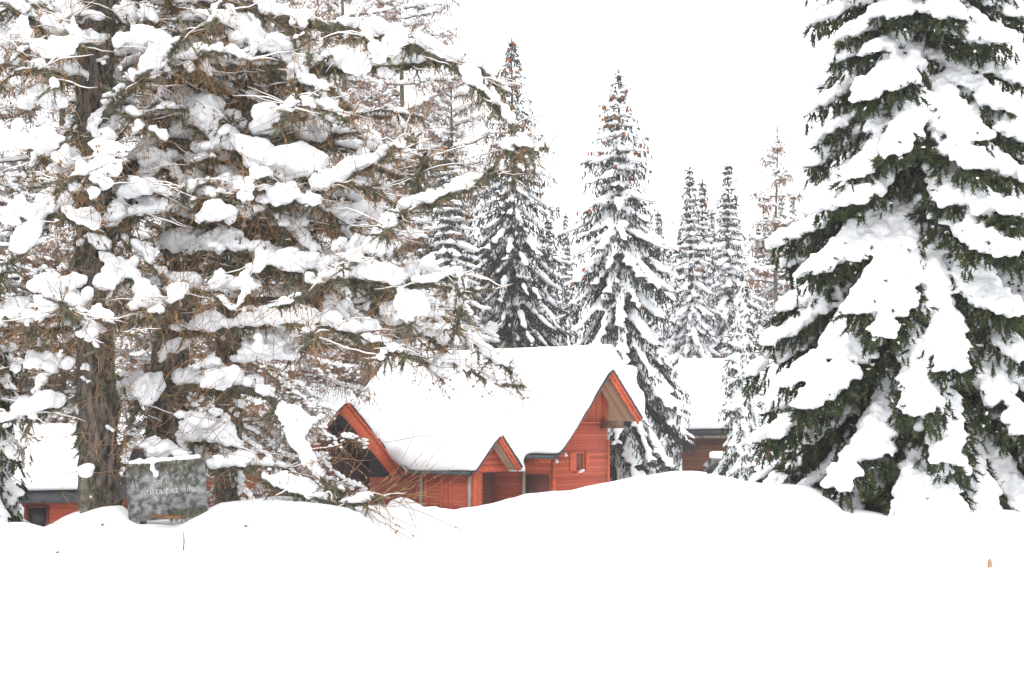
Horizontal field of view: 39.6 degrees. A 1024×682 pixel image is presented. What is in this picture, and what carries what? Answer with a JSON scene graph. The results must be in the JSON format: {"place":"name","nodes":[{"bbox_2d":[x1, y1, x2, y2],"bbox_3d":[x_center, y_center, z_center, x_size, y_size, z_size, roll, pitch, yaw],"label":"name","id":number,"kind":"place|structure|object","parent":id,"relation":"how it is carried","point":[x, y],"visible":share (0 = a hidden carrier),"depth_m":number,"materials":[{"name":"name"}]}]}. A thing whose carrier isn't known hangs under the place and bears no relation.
{"place":"outdoors","nodes":[
{"label":"outdoors","id":0,"kind":"place"},
{"bbox_2d":[0,417,1023,681],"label":"snow ground","id":1,"kind":"structure","parent":0,"point":[680,577],"depth_m":16.49,"materials":[{"name":"white snow"}]},
{"bbox_2d":[0,284,34,523],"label":"spruce tree","id":2,"kind":"object","parent":1,"relation":"on","point":[11,506],"visible":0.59,"depth_m":26.89,"materials":[{"name":"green plant"}]},
{"bbox_2d":[0,58,75,414],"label":"larch tree","id":3,"kind":"object","parent":1,"relation":"on","point":[3,245],"visible":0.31,"depth_m":48.47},
{"bbox_2d":[1,127,76,422],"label":"spruce tree","id":4,"kind":"object","parent":1,"relation":"on","point":[13,229],"visible":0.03,"depth_m":52.06,"materials":[{"name":"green plant"}]},
{"bbox_2d":[4,423,145,526],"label":"cottage","id":5,"kind":"structure","parent":1,"relation":"on","point":[46,504],"depth_m":42.58,"materials":[{"name":"wood"}]},
{"bbox_2d":[25,505,49,526],"bbox_3d":[-14.203,5.283,42.573,0.680,0.730,0.080,0,-3,-5],"label":"window","id":6,"kind":"structure","parent":5,"relation":"in","point":[35,514],"depth_m":42.57,"materials":[{"name":"grey glass"}]},
{"bbox_2d":[0,0,153,438],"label":"larch tree","id":7,"kind":"object","parent":1,"relation":"on","point":[24,185],"visible":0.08,"depth_m":49.43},
{"bbox_2d":[77,463,94,512],"bbox_3d":[-6.868,2.456,22.907,0.283,0.979,0.281,0,-3,0],"label":"wooden post","id":8,"kind":"object","parent":1,"relation":"on","point":[85,471],"visible":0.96,"depth_m":22.84,"materials":[{"name":"grey wood"}]},
{"bbox_2d":[0,0,250,523],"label":"larch tree","id":9,"kind":"object","parent":1,"relation":"on","point":[98,82],"visible":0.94,"depth_m":23.23,"materials":[{"name":"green plant"}]},
{"bbox_2d":[115,325,139,424],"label":"spruce tree","id":10,"kind":"object","parent":1,"relation":"on","point":[119,370],"visible":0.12,"depth_m":149.91,"materials":[{"name":"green plant"}]},
{"bbox_2d":[128,233,153,423],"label":"spruce tree","id":11,"kind":"object","parent":1,"relation":"on","point":[137,417],"visible":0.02,"depth_m":128.40,"materials":[{"name":"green plant"}]},
{"bbox_2d":[38,4,281,506],"bbox_3d":[-12.657,-3.995,51.226,9.854,22.000,9.140,-2,-4,37],"label":"larch tree","id":12,"kind":"object","parent":1,"relation":"on","point":[63,419],"visible":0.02,"depth_m":50.46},
{"bbox_2d":[126,454,207,523],"bbox_3d":[-5.407,2.748,22.425,1.292,1.892,0.255,-5,-9,0],"label":"sign","id":13,"kind":"object","parent":1,"relation":"on","point":[175,485],"visible":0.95,"depth_m":22.48,"materials":[{"name":"grey stone"}]},
{"bbox_2d":[150,514,184,518],"bbox_3d":[-5.346,2.727,22.081,0.520,0.024,0.100,2,17,-5],"label":"fallen plank","id":14,"kind":"object","parent":1,"relation":"on","point":[161,516],"visible":1,"depth_m":22.05,"materials":[{"name":"brown wood"}]},
{"bbox_2d":[115,0,386,507],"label":"larch tree","id":15,"kind":"object","parent":1,"relation":"on","point":[300,389],"visible":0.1,"depth_m":47.48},
{"bbox_2d":[9,0,582,542],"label":"larch tree","id":16,"kind":"object","parent":1,"relation":"on","point":[279,170],"visible":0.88,"depth_m":23.78,"materials":[{"name":"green plant"}]},
{"bbox_2d":[204,0,420,500],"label":"larch tree","id":17,"kind":"object","parent":1,"relation":"on","point":[350,484],"visible":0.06,"depth_m":53.12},
{"bbox_2d":[189,0,551,506],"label":"larch tree","id":18,"kind":"object","parent":1,"relation":"on","point":[454,359],"visible":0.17,"depth_m":26.68,"materials":[{"name":"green plant"}]},
{"bbox_2d":[295,0,455,395],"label":"larch tree","id":19,"kind":"object","parent":1,"relation":"on","point":[390,13],"visible":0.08,"depth_m":82.80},
{"bbox_2d":[134,344,645,509],"bbox_3d":[-5.648,4.202,65.807,18.841,7.989,16.650,-3,-4,38],"label":"chalet","id":20,"kind":"object","parent":1,"relation":"on","point":[594,393],"visible":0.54,"depth_m":62.72,"materials":[{"name":"wood"}]},
{"bbox_2d":[569,452,589,472],"bbox_3d":[3.049,5.427,63.498,0.401,0.959,1.540,-3,-4,38],"label":"window","id":21,"kind":"structure","parent":20,"relation":"in","point":[579,462],"depth_m":63.48,"materials":[{"name":"red wood"}]},
{"bbox_2d":[374,126,431,367],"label":"spruce tree","id":22,"kind":"object","parent":1,"relation":"on","point":[416,211],"visible":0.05,"depth_m":82.22,"materials":[{"name":"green plant"}]},
{"bbox_2d":[310,0,504,395],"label":"larch tree","id":23,"kind":"object","parent":1,"relation":"on","point":[439,7],"visible":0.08,"depth_m":83.79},
{"bbox_2d":[387,64,523,331],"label":"larch tree","id":24,"kind":"object","parent":1,"relation":"on","point":[442,136],"visible":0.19,"depth_m":86.32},
{"bbox_2d":[412,135,507,350],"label":"spruce tree","id":25,"kind":"object","parent":1,"relation":"on","point":[448,242],"visible":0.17,"depth_m":74.16,"materials":[{"name":"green plant"}]},
{"bbox_2d":[458,38,580,349],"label":"spruce tree","id":26,"kind":"object","parent":1,"relation":"on","point":[511,263],"visible":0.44,"depth_m":79.78,"materials":[{"name":"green plant"}]},
{"bbox_2d":[534,232,551,331],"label":"spruce tree","id":27,"kind":"object","parent":1,"relation":"on","point":[540,237],"depth_m":116.64,"materials":[{"name":"grey plant"}]},
{"bbox_2d":[533,219,572,346],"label":"spruce tree","id":28,"kind":"object","parent":1,"relation":"on","point":[550,247],"visible":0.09,"depth_m":92.29,"materials":[{"name":"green plant"}]},
{"bbox_2d":[552,213,585,345],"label":"spruce tree","id":29,"kind":"object","parent":1,"relation":"on","point":[568,277],"visible":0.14,"depth_m":150.07,"materials":[{"name":"white plant"}]},
{"bbox_2d":[561,248,579,325],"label":"spruce tree","id":30,"kind":"object","parent":1,"relation":"on","point":[568,287],"visible":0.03,"depth_m":189.68,"materials":[{"name":"grey plant"}]},
{"bbox_2d":[555,68,698,481],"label":"spruce tree","id":31,"kind":"object","parent":1,"relation":"on","point":[614,265],"visible":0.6,"depth_m":71.31,"materials":[{"name":"white plant"}]},
{"bbox_2d":[641,221,654,409],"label":"spruce tree","id":32,"kind":"object","parent":1,"relation":"on","point":[653,297],"visible":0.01,"depth_m":115.72,"materials":[{"name":"grey plant"}]},
{"bbox_2d":[641,210,676,473],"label":"spruce tree","id":33,"kind":"object","parent":1,"relation":"on","point":[659,331],"visible":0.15,"depth_m":109.87,"materials":[{"name":"white plant"}]},
{"bbox_2d":[668,231,685,354],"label":"spruce tree","id":34,"kind":"object","parent":1,"relation":"on","point":[680,232],"visible":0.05,"depth_m":181.43,"materials":[{"name":"white plant"}]},
{"bbox_2d":[673,221,700,353],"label":"spruce tree","id":35,"kind":"object","parent":1,"relation":"on","point":[684,302],"visible":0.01,"depth_m":161.90,"materials":[{"name":"white plant"}]},
{"bbox_2d":[655,166,722,472],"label":"spruce tree","id":36,"kind":"object","parent":1,"relation":"on","point":[693,343],"visible":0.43,"depth_m":95.99,"materials":[{"name":"white plant"}]},
{"bbox_2d":[669,179,722,470],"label":"spruce tree","id":37,"kind":"object","parent":1,"relation":"on","point":[703,193],"visible":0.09,"depth_m":104.34,"materials":[{"name":"white plant"}]},
{"bbox_2d":[707,213,722,301],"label":"spruce tree","id":38,"kind":"object","parent":1,"relation":"on","point":[713,220],"visible":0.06,"depth_m":179.00,"materials":[{"name":"white plant"}]},
{"bbox_2d":[710,201,736,303],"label":"spruce tree","id":39,"kind":"object","parent":1,"relation":"on","point":[717,273],"depth_m":165.67,"materials":[{"name":"white plant"}]},
{"bbox_2d":[685,451,767,476],"bbox_3d":[7.732,4.740,48.809,4.281,1.896,1.820,1,-3,-12],"label":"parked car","id":40,"kind":"object","parent":1,"relation":"on","point":[713,465],"visible":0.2,"depth_m":48.34,"materials":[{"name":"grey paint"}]},
{"bbox_2d":[671,358,786,470],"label":"log cottage","id":41,"kind":"structure","parent":1,"relation":"on","point":[700,379],"depth_m":83.00,"materials":[{"name":"wood"}]},
{"bbox_2d":[702,164,764,357],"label":"spruce tree","id":42,"kind":"object","parent":1,"relation":"on","point":[723,289],"visible":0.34,"depth_m":98.04,"materials":[{"name":"white plant"}]},
{"bbox_2d":[730,248,745,330],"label":"spruce tree","id":43,"kind":"object","parent":1,"relation":"on","point":[734,262],"visible":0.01,"depth_m":149.81,"materials":[{"name":"white plant"}]},
{"bbox_2d":[730,198,752,331],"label":"spruce tree","id":44,"kind":"object","parent":1,"relation":"on","point":[741,252],"visible":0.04,"depth_m":175.71,"materials":[{"name":"white plant"}]},
{"bbox_2d":[717,275,768,480],"bbox_3d":[7.107,2.124,43.961,1.745,8.414,1.564,-3,-4,42],"label":"spruce tree","id":45,"kind":"object","parent":1,"relation":"on","point":[741,423],"visible":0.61,"depth_m":43.69,"materials":[{"name":"white plant"}]},
{"bbox_2d":[747,227,769,354],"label":"spruce tree","id":46,"kind":"object","parent":1,"relation":"on","point":[757,331],"visible":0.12,"depth_m":159.17,"materials":[{"name":"white plant"}]},
{"bbox_2d":[749,215,778,331],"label":"spruce tree","id":47,"kind":"object","parent":1,"relation":"on","point":[765,260],"visible":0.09,"depth_m":171.90,"materials":[{"name":"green plant"}]},
{"bbox_2d":[717,126,811,472],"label":"larch tree","id":48,"kind":"object","parent":1,"relation":"on","point":[776,219],"visible":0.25,"depth_m":88.60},
{"bbox_2d":[764,268,785,349],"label":"spruce tree","id":49,"kind":"object","parent":1,"relation":"on","point":[767,316],"visible":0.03,"depth_m":131.15,"materials":[{"name":"white plant"}]},
{"bbox_2d":[765,212,787,347],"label":"spruce tree","id":50,"kind":"object","parent":1,"relation":"on","point":[780,271],"visible":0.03,"depth_m":129.57,"materials":[{"name":"white plant"}]},
{"bbox_2d":[778,190,786,289],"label":"spruce tree","id":51,"kind":"object","parent":1,"relation":"on","point":[781,207],"visible":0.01,"depth_m":187.33,"materials":[{"name":"white plant"}]},
{"bbox_2d":[788,198,798,289],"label":"spruce tree","id":52,"kind":"object","parent":1,"relation":"on","point":[792,207],"visible":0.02,"depth_m":191.95,"materials":[{"name":"white plant"}]},
{"bbox_2d":[741,0,1023,528],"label":"spruce tree","id":53,"kind":"object","parent":1,"relation":"on","point":[894,331],"visible":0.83,"depth_m":26.49,"materials":[{"name":"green plant"}]},
{"bbox_2d":[987,558,992,567],"bbox_3d":[6.225,2.906,18.536,0.078,0.170,0.019,16,-26,-9],"label":"dry leaf","id":54,"kind":"object","parent":1,"relation":"on","point":[989,564],"visible":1,"depth_m":18.54,"materials":[{"name":"brown plant"}]},
{"bbox_2d":[0,0,1023,406],"label":"sky","id":55,"kind":"structure","parent":0,"point":[713,82],"materials":[{"name":"white"}]}
]}

